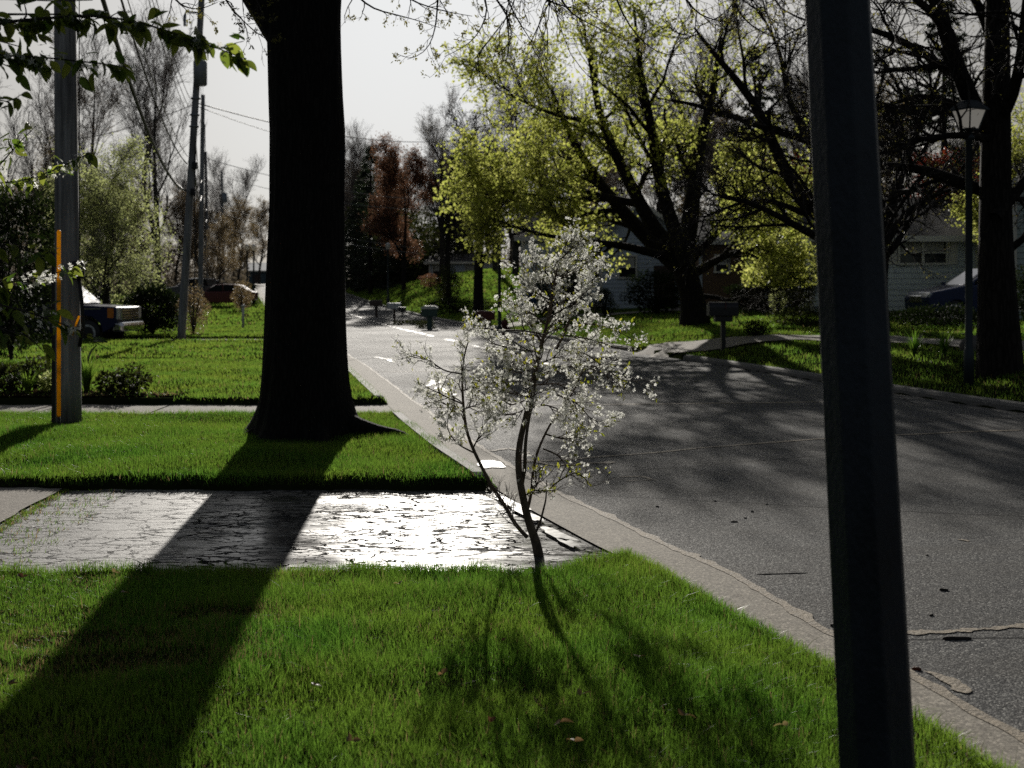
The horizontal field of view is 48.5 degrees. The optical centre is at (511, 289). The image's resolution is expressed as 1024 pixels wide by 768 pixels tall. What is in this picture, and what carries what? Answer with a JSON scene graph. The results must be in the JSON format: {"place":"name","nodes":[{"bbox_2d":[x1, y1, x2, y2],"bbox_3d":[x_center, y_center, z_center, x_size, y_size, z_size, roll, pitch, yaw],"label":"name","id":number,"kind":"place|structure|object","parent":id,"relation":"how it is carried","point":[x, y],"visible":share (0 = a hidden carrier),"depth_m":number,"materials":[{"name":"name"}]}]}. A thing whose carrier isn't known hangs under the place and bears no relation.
{"place":"outdoors","nodes":[
{"label":"outdoors","id":0,"kind":"place"},
{"bbox_2d":[0,489,613,572],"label":"driveway","id":1,"kind":"structure","parent":0,"point":[280,529],"depth_m":7.58,"materials":[{"name":"concrete"}]},
{"bbox_2d":[0,488,131,565],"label":"weeds","id":2,"kind":"object","parent":1,"relation":"on","point":[27,512],"visible":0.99,"depth_m":8.07,"materials":[{"name":"green plant"}]},
{"bbox_2d":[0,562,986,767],"bbox_3d":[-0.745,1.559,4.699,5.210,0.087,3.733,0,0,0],"label":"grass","id":3,"kind":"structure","parent":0,"point":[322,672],"depth_m":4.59,"materials":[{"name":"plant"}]},
{"bbox_2d":[0,269,1023,767],"bbox_3d":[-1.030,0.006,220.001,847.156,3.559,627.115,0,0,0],"label":"ground","id":4,"kind":"structure","parent":0,"point":[168,483],"depth_m":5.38,"materials":[{"name":"plant"}]},
{"bbox_2d":[0,186,54,359],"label":"hedge","id":5,"kind":"object","parent":4,"relation":"on","point":[23,218],"visible":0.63,"depth_m":23.83,"materials":[{"name":"green plant"}]},
{"bbox_2d":[0,487,61,521],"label":"driveway slab","id":6,"kind":"structure","parent":4,"relation":"on","point":[13,501],"depth_m":8.68,"materials":[{"name":"concrete"}]},
{"bbox_2d":[0,26,114,282],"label":"bare tree","id":7,"kind":"object","parent":4,"relation":"on","point":[29,164],"visible":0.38,"depth_m":46.59,"materials":[{"name":"grey plant"}]},
{"bbox_2d":[57,230,60,426],"bbox_3d":[-4.859,0.481,12.200,0.042,2.232,0.041,0,0,0],"label":"marker rod","id":8,"kind":"object","parent":4,"relation":"on","point":[58,334],"visible":0.68,"depth_m":12.18,"materials":[{"name":"orange plastic"}]},
{"bbox_2d":[52,1,84,423],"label":"utility pole","id":9,"kind":"object","parent":4,"relation":"on","point":[67,205],"visible":0.68,"depth_m":12.90,"materials":[{"name":"grey wood"}]},
{"bbox_2d":[101,0,186,190],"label":"power line","id":10,"kind":"object","parent":9,"relation":"attached to","point":[116,43],"visible":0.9,"depth_m":20.47,"materials":[{"name":"metal"}]},
{"bbox_2d":[0,283,144,339],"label":"pickup truck","id":11,"kind":"object","parent":4,"relation":"on","point":[116,321],"visible":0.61,"depth_m":34.36,"materials":[{"name":"paint"}]},
{"bbox_2d":[31,19,143,296],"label":"bare tree","id":12,"kind":"object","parent":4,"relation":"on","point":[103,112],"visible":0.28,"depth_m":80.07,"materials":[{"name":"grey plant"}]},
{"bbox_2d":[0,390,188,396],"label":"garden soil","id":13,"kind":"structure","parent":4,"relation":"on","point":[35,394],"depth_m":16.23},
{"bbox_2d":[0,362,28,391],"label":"garden plant","id":14,"kind":"object","parent":13,"relation":"on","point":[10,385],"visible":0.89,"depth_m":16.54,"materials":[{"name":"green plant"}]},
{"bbox_2d":[13,355,51,389],"bbox_3d":[-7.063,1.265,16.898,0.617,0.595,0.613,0,0,0],"label":"garden plant","id":15,"kind":"object","parent":13,"relation":"on","point":[41,370],"visible":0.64,"depth_m":16.85,"materials":[{"name":"green plant"}]},
{"bbox_2d":[81,353,103,391],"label":"iris plant","id":16,"kind":"object","parent":13,"relation":"on","point":[87,373],"visible":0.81,"depth_m":16.65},
{"bbox_2d":[90,365,128,393],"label":"garden plant","id":17,"kind":"object","parent":13,"relation":"on","point":[110,387],"visible":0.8,"depth_m":16.51,"materials":[{"name":"green plant"}]},
{"bbox_2d":[111,362,153,393],"bbox_3d":[-5.506,1.302,16.517,0.594,0.560,0.614,0,0,0],"label":"garden plant","id":18,"kind":"object","parent":13,"relation":"on","point":[132,384],"visible":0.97,"depth_m":16.46,"materials":[{"name":"green plant"}]},
{"bbox_2d":[28,131,182,304],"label":"pale green tree","id":19,"kind":"object","parent":4,"relation":"on","point":[98,208],"visible":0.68,"depth_m":42.32,"materials":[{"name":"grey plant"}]},
{"bbox_2d":[0,0,256,370],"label":"cherry tree","id":20,"kind":"object","parent":4,"relation":"on","point":[200,46],"visible":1,"depth_m":4.26,"materials":[{"name":"green plant"}]},
{"bbox_2d":[0,324,263,359],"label":"grass","id":21,"kind":"structure","parent":4,"relation":"on","point":[212,327],"depth_m":30.22,"materials":[{"name":"plant"}]},
{"bbox_2d":[122,179,165,282],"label":"budding tree","id":22,"kind":"object","parent":4,"relation":"on","point":[142,245],"visible":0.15,"depth_m":100.16,"materials":[{"name":"green plant"}]},
{"bbox_2d":[93,0,207,289],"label":"bare tree","id":23,"kind":"object","parent":4,"relation":"on","point":[165,78],"visible":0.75,"depth_m":74.33,"materials":[{"name":"grey plant"}]},
{"bbox_2d":[122,279,179,333],"bbox_3d":[-12.080,0.605,38.481,2.306,1.938,1.777,0,0,0],"label":"hedge","id":24,"kind":"object","parent":4,"relation":"on","point":[152,318],"visible":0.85,"depth_m":38.19,"materials":[{"name":"green plant"}]},
{"bbox_2d":[160,186,198,284],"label":"budding tree","id":25,"kind":"object","parent":4,"relation":"on","point":[175,210],"visible":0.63,"depth_m":104.03,"materials":[{"name":"brown plant"}]},
{"bbox_2d":[177,0,206,339],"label":"utility pole","id":26,"kind":"object","parent":4,"relation":"on","point":[199,75],"visible":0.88,"depth_m":34.50,"materials":[{"name":"weathered wood"},{"name":"metal"},{"name":"black rubber"}]},
{"bbox_2d":[174,280,211,333],"bbox_3d":[-10.675,0.625,37.996,1.321,1.874,1.307,0,0,0],"label":"shrub","id":27,"kind":"object","parent":4,"relation":"on","point":[196,314],"visible":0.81,"depth_m":37.95,"materials":[{"name":"brown plant"}]},
{"bbox_2d":[0,356,386,403],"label":"grass","id":28,"kind":"structure","parent":4,"relation":"on","point":[165,375],"depth_m":19.86,"materials":[{"name":"plant"}]},
{"bbox_2d":[179,194,214,265],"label":"budding tree","id":29,"kind":"object","parent":4,"relation":"on","point":[197,226],"visible":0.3,"depth_m":107.26,"materials":[{"name":"green plant"}]},
{"bbox_2d":[0,404,394,413],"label":"walk","id":30,"kind":"structure","parent":4,"relation":"on","point":[143,408],"depth_m":15.26,"materials":[{"name":"concrete"}]},
{"bbox_2d":[166,175,230,267],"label":"bare tree","id":31,"kind":"object","parent":4,"relation":"on","point":[216,202],"visible":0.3,"depth_m":107.56,"materials":[{"name":"grey plant"}]},
{"bbox_2d":[198,95,205,315],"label":"utility pole","id":32,"kind":"object","parent":4,"relation":"on","point":[201,228],"visible":0.87,"depth_m":58.41,"materials":[{"name":"grey wood"}]},
{"bbox_2d":[203,211,241,303],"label":"budding tree","id":33,"kind":"object","parent":4,"relation":"on","point":[221,236],"visible":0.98,"depth_m":78.01,"materials":[{"name":"brown plant"}]},
{"bbox_2d":[188,284,258,305],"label":"parked car","id":34,"kind":"object","parent":4,"relation":"on","point":[219,293],"visible":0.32,"depth_m":73.16,"materials":[{"name":"paint"}]},
{"bbox_2d":[196,148,266,283],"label":"bare tree","id":35,"kind":"object","parent":4,"relation":"on","point":[245,181],"visible":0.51,"depth_m":118.20,"materials":[{"name":"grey plant"}]},
{"bbox_2d":[220,194,262,283],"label":"budding tree","id":36,"kind":"object","parent":4,"relation":"on","point":[237,226],"visible":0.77,"depth_m":92.12,"materials":[{"name":"brown plant"}]},
{"bbox_2d":[230,280,254,311],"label":"shrub","id":37,"kind":"object","parent":4,"relation":"on","point":[241,298],"visible":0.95,"depth_m":65.94,"materials":[{"name":"brown plant"}]},
{"bbox_2d":[0,407,495,486],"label":"grass","id":38,"kind":"structure","parent":4,"relation":"on","point":[79,432],"depth_m":10.66,"materials":[{"name":"plant"}]},
{"bbox_2d":[99,283,406,324],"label":"grass","id":39,"kind":"structure","parent":4,"relation":"on","point":[234,315],"depth_m":63.90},
{"bbox_2d":[244,197,268,283],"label":"budding tree","id":40,"kind":"object","parent":4,"relation":"on","point":[263,211],"visible":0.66,"depth_m":129.97,"materials":[{"name":"green plant"}]},
{"bbox_2d":[4,231,520,292],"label":"undergrowth","id":41,"kind":"object","parent":4,"relation":"on","point":[169,280],"visible":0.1,"depth_m":105.54,"materials":[{"name":"plant"}]},
{"bbox_2d":[345,199,374,292],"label":"spruce tree","id":42,"kind":"object","parent":4,"relation":"on","point":[351,217],"visible":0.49,"depth_m":97.88,"materials":[{"name":"green plant"}]},
{"bbox_2d":[344,138,379,230],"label":"bare tree","id":43,"kind":"object","parent":4,"relation":"on","point":[349,178],"visible":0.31,"depth_m":120.65,"materials":[{"name":"brown plant"}]},
{"bbox_2d":[344,117,380,241],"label":"bare tree","id":44,"kind":"object","parent":4,"relation":"on","point":[354,146],"visible":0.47,"depth_m":119.85,"materials":[{"name":"grey plant"}]},
{"bbox_2d":[345,179,379,286],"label":"spruce tree","id":45,"kind":"object","parent":4,"relation":"on","point":[361,206],"visible":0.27,"depth_m":100.86,"materials":[{"name":"green plant"}]},
{"bbox_2d":[345,144,407,293],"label":"spruce tree","id":46,"kind":"object","parent":4,"relation":"on","point":[367,260],"visible":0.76,"depth_m":91.83,"materials":[{"name":"green plant"}]},
{"bbox_2d":[356,131,440,290],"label":"russet tree","id":47,"kind":"object","parent":4,"relation":"on","point":[385,224],"visible":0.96,"depth_m":83.29,"materials":[{"name":"brown plant"}]},
{"bbox_2d":[344,205,472,289],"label":"undergrowth","id":48,"kind":"object","parent":4,"relation":"on","point":[430,225],"visible":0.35,"depth_m":99.52,"materials":[{"name":"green plant"}]},
{"bbox_2d":[346,267,520,313],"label":"grass","id":49,"kind":"structure","parent":4,"relation":"on","point":[418,289],"depth_m":76.33,"materials":[{"name":"plant"}]},
{"bbox_2d":[413,82,464,274],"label":"bare tree","id":50,"kind":"object","parent":4,"relation":"on","point":[430,130],"visible":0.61,"depth_m":90.92,"materials":[{"name":"brown plant"}]},
{"bbox_2d":[393,412,489,478],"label":"kerb","id":51,"kind":"structure","parent":4,"relation":"on","point":[445,451],"depth_m":10.55,"materials":[{"name":"concrete"}]},
{"bbox_2d":[422,151,467,297],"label":"bare tree","id":52,"kind":"object","parent":4,"relation":"on","point":[447,235],"visible":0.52,"depth_m":69.87,"materials":[{"name":"brown plant"}]},
{"bbox_2d":[431,264,463,302],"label":"shrub","id":53,"kind":"object","parent":4,"relation":"on","point":[451,276],"visible":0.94,"depth_m":65.84,"materials":[{"name":"green plant"}]},
{"bbox_2d":[424,254,492,275],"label":"pale house","id":54,"kind":"structure","parent":4,"relation":"on","point":[462,264],"depth_m":96.16,"materials":[{"name":"white"}]},
{"bbox_2d":[416,295,507,312],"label":"hedge","id":55,"kind":"object","parent":4,"relation":"on","point":[444,307],"visible":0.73,"depth_m":57.85,"materials":[{"name":"green plant"}]},
{"bbox_2d":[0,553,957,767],"bbox_3d":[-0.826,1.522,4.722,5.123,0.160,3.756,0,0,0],"label":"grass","id":56,"kind":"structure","parent":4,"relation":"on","point":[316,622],"depth_m":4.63,"materials":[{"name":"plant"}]},
{"bbox_2d":[438,99,534,317],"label":"bare tree","id":57,"kind":"object","parent":4,"relation":"on","point":[478,298],"visible":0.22,"depth_m":52.76,"materials":[{"name":"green plant"}]},
{"bbox_2d":[346,292,631,350],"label":"kerb","id":58,"kind":"structure","parent":4,"relation":"on","point":[462,323],"depth_m":44.07,"materials":[{"name":"concrete"}]},
{"bbox_2d":[467,75,530,270],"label":"bare tree","id":59,"kind":"object","parent":4,"relation":"on","point":[494,266],"visible":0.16,"depth_m":83.40,"materials":[{"name":"plant"}]},
{"bbox_2d":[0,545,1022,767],"bbox_3d":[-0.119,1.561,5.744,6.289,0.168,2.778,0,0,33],"label":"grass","id":60,"kind":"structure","parent":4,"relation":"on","point":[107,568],"depth_m":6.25,"materials":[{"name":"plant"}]},
{"bbox_2d":[481,30,561,273],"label":"bare tree","id":61,"kind":"object","parent":4,"relation":"on","point":[515,254],"visible":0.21,"depth_m":79.35,"materials":[{"name":"brown plant"}]},
{"bbox_2d":[391,217,659,555],"bbox_3d":[0.077,0.593,6.872,1.626,2.068,0.730,0,0,0],"label":"cherry sapling","id":62,"kind":"object","parent":4,"relation":"on","point":[502,391],"visible":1,"depth_m":6.83,"materials":[{"name":"white plant"}]},
{"bbox_2d":[521,272,586,314],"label":"hedge","id":63,"kind":"object","parent":4,"relation":"on","point":[549,294],"visible":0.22,"depth_m":46.80,"materials":[{"name":"green plant"}]},
{"bbox_2d":[165,0,944,442],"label":"maple tree","id":64,"kind":"object","parent":4,"relation":"on","point":[305,388],"visible":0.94,"depth_m":11.73,"materials":[{"name":"black plant"}]},
{"bbox_2d":[514,207,615,306],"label":"blue house","id":65,"kind":"structure","parent":4,"relation":"on","point":[523,244],"depth_m":53.99,"materials":[{"name":"grey"}]},
{"bbox_2d":[528,54,654,206],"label":"bare tree","id":66,"kind":"object","parent":4,"relation":"on","point":[609,165],"visible":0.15,"depth_m":83.32,"materials":[{"name":"grey plant"}]},
{"bbox_2d":[591,287,620,316],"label":"shrub","id":67,"kind":"object","parent":4,"relation":"on","point":[604,308],"visible":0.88,"depth_m":43.91,"materials":[{"name":"green plant"}]},
{"bbox_2d":[433,0,817,334],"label":"maple tree","id":68,"kind":"object","parent":4,"relation":"on","point":[774,270],"visible":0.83,"depth_m":33.61,"materials":[{"name":"green plant"}]},
{"bbox_2d":[591,205,679,308],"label":"white house","id":69,"kind":"structure","parent":4,"relation":"on","point":[614,284],"depth_m":50.01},
{"bbox_2d":[617,255,637,278],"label":"window","id":70,"kind":"structure","parent":69,"relation":"in","point":[632,259],"depth_m":49.99,"materials":[{"name":"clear glass"}]},
{"bbox_2d":[619,269,679,314],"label":"hedge","id":71,"kind":"object","parent":4,"relation":"on","point":[662,302],"visible":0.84,"depth_m":42.82,"materials":[{"name":"green plant"}]},
{"bbox_2d":[633,76,690,213],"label":"bare tree","id":72,"kind":"object","parent":4,"relation":"on","point":[657,207],"visible":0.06,"depth_m":90.95,"materials":[{"name":"plant"}]},
{"bbox_2d":[604,1,756,205],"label":"bare tree","id":73,"kind":"object","parent":4,"relation":"on","point":[670,104],"visible":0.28,"depth_m":80.02,"materials":[{"name":"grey plant"}]},
{"bbox_2d":[674,103,736,215],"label":"budding tree","id":74,"kind":"object","parent":4,"relation":"on","point":[708,172],"visible":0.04,"depth_m":88.22,"materials":[{"name":"green plant"}]},
{"bbox_2d":[678,216,761,305],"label":"brick house","id":75,"kind":"structure","parent":4,"relation":"on","point":[716,281],"depth_m":45.99,"materials":[{"name":"brick"}]},
{"bbox_2d":[707,302,738,350],"bbox_3d":[4.799,0.896,25.991,0.710,1.220,0.262,0,0,-7],"label":"mailbox","id":76,"kind":"object","parent":4,"relation":"on","point":[722,313],"visible":0.97,"depth_m":25.91,"materials":[{"name":"black metal"}]},
{"bbox_2d":[634,334,819,356],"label":"drive","id":77,"kind":"structure","parent":4,"relation":"on","point":[699,345],"depth_m":27.30,"materials":[{"name":"concrete"}]},
{"bbox_2d":[715,41,796,215],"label":"spruce tree","id":78,"kind":"object","parent":4,"relation":"on","point":[766,98],"visible":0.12,"depth_m":79.80,"materials":[{"name":"green plant"}]},
{"bbox_2d":[722,279,789,312],"bbox_3d":[8.799,0.132,39.973,2.707,1.541,1.408,0,0,0],"label":"hedge","id":79,"kind":"object","parent":4,"relation":"on","point":[732,292],"visible":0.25,"depth_m":39.88,"materials":[{"name":"green plant"}]},
{"bbox_2d":[743,319,770,335],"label":"shrub","id":80,"kind":"object","parent":4,"relation":"on","point":[760,327],"visible":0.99,"depth_m":27.41,"materials":[{"name":"green plant"}]},
{"bbox_2d":[707,115,813,215],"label":"leafing tree","id":81,"kind":"object","parent":4,"relation":"on","point":[730,154],"visible":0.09,"depth_m":46.90,"materials":[{"name":"green plant"}]},
{"bbox_2d":[761,46,809,193],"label":"bare tree","id":82,"kind":"object","parent":4,"relation":"on","point":[795,146],"visible":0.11,"depth_m":87.98,"materials":[{"name":"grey plant"}]},
{"bbox_2d":[761,305,818,326],"bbox_3d":[7.957,0.742,30.456,2.060,0.684,2.338,0,0,-29],"label":"shrub","id":83,"kind":"object","parent":4,"relation":"on","point":[799,321],"visible":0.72,"depth_m":30.40,"materials":[{"name":"green plant"}]},
{"bbox_2d":[780,265,817,312],"bbox_3d":[9.339,-0.132,37.523,1.602,1.970,1.524,0,0,0],"label":"hedge","id":84,"kind":"object","parent":4,"relation":"on","point":[805,296],"visible":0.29,"depth_m":37.26,"materials":[{"name":"green plant"}]},
{"bbox_2d":[597,0,1021,328],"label":"bare tree","id":85,"kind":"object","parent":4,"relation":"on","point":[767,126],"visible":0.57,"depth_m":26.84,"materials":[{"name":"brown plant"}]},
{"bbox_2d":[683,355,1023,410],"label":"kerb","id":86,"kind":"structure","parent":4,"relation":"on","point":[1000,404],"depth_m":17.20,"materials":[{"name":"concrete"}]},
{"bbox_2d":[805,0,915,767],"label":"street post","id":87,"kind":"object","parent":4,"relation":"on","point":[873,689],"visible":1,"depth_m":3.22,"materials":[{"name":"metal"}]},
{"bbox_2d":[755,198,977,310],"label":"ranch house","id":88,"kind":"structure","parent":4,"relation":"on","point":[903,281],"depth_m":38.48,"materials":[{"name":"grey"}]},
{"bbox_2d":[896,242,948,264],"bbox_3d":[13.878,-1.253,38.440,1.750,0.860,0.090,0,0,0],"label":"window","id":89,"kind":"structure","parent":88,"relation":"in","point":[941,258],"depth_m":38.45,"materials":[{"name":"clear glass"}]},
{"bbox_2d":[728,0,1023,377],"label":"bare tree","id":90,"kind":"object","parent":4,"relation":"on","point":[999,348],"visible":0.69,"depth_m":17.39,"materials":[{"name":"black plant"}]},
{"bbox_2d":[792,336,1023,350],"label":"walk","id":91,"kind":"structure","parent":4,"relation":"on","point":[954,342],"depth_m":23.45,"materials":[{"name":"concrete"}]},
{"bbox_2d":[889,302,976,327],"bbox_3d":[10.208,0.620,27.512,3.250,0.690,1.087,0,0,0],"label":"shrub","id":92,"kind":"object","parent":4,"relation":"on","point":[939,321],"visible":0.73,"depth_m":27.38,"materials":[{"name":"green plant"}]},
{"bbox_2d":[893,0,981,197],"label":"spruce tree","id":93,"kind":"object","parent":4,"relation":"on","point":[943,124],"visible":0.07,"depth_m":57.96,"materials":[{"name":"green plant"}]},
{"bbox_2d":[904,267,977,319],"bbox_3d":[14.069,0.134,33.799,4.345,1.647,2.014,0,0,-4],"label":"parked car","id":94,"kind":"object","parent":4,"relation":"on","point":[952,291],"visible":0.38,"depth_m":32.90,"materials":[{"name":"paint"}]},
{"bbox_2d":[910,147,979,208],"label":"tree","id":95,"kind":"object","parent":4,"relation":"on","point":[932,164],"visible":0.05,"depth_m":43.80,"materials":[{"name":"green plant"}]},
{"bbox_2d":[948,99,989,385],"bbox_3d":[6.826,-0.655,17.000,0.410,4.375,0.410,0,0,-28],"label":"street lamp","id":96,"kind":"object","parent":4,"relation":"on","point":[972,118],"visible":0.93,"depth_m":16.95,"materials":[{"name":"metal"}]},
{"bbox_2d":[943,85,1023,252],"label":"leafing tree","id":97,"kind":"object","parent":4,"relation":"on","point":[1017,141],"visible":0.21,"depth_m":37.88,"materials":[{"name":"green plant"}]},
{"bbox_2d":[1012,173,1023,320],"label":"sage house","id":98,"kind":"structure","parent":4,"relation":"on","point":[1019,253],"depth_m":32.18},
{"bbox_2d":[1015,263,1023,321],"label":"hedge","id":99,"kind":"object","parent":4,"relation":"on","point":[1020,286],"visible":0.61,"depth_m":26.59,"materials":[{"name":"green plant"}]},
{"bbox_2d":[0,0,1023,282],"label":"sky","id":100,"kind":"structure","parent":0,"point":[388,96],"materials":[{"name":"white"}]},
{"bbox_2d":[259,284,1023,731],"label":"road","id":101,"kind":"structure","parent":0,"point":[961,484],"depth_m":9.78,"materials":[{"name":"asphalt"}]},
{"bbox_2d":[255,284,1023,767],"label":"gutter","id":102,"kind":"object","parent":101,"relation":"on","point":[595,528],"visible":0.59,"depth_m":6.52,"materials":[{"name":"concrete"}]},
{"bbox_2d":[347,353,1023,742],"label":"road seal","id":103,"kind":"object","parent":101,"relation":"on","point":[931,685],"visible":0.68,"depth_m":5.88,"materials":[{"name":"asphalt"}]},
{"bbox_2d":[522,430,1018,461],"bbox_3d":[2.857,1.596,11.818,6.270,0.001,0.351,0,0,-23],"label":"road seal","id":104,"kind":"object","parent":101,"relation":"on","point":[753,443],"visible":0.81,"depth_m":11.70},
{"bbox_2d":[923,670,971,692],"bbox_3d":[1.786,1.595,4.632,0.089,0.001,0.278,0,0,-8],"label":"road seal","id":105,"kind":"object","parent":101,"relation":"on","point":[956,684],"visible":1,"depth_m":4.62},
{"bbox_2d":[908,623,1023,634],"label":"road seal","id":106,"kind":"object","parent":101,"relation":"on","point":[922,631],"visible":0.94,"depth_m":5.32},
{"bbox_2d":[437,298,958,345],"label":"grass","id":107,"kind":"structure","parent":0,"point":[655,318],"depth_m":38.02,"materials":[{"name":"plant"}]},
{"bbox_2d":[578,313,1023,400],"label":"grass","id":108,"kind":"structure","parent":0,"point":[894,332],"depth_m":24.25,"materials":[{"name":"plant"}]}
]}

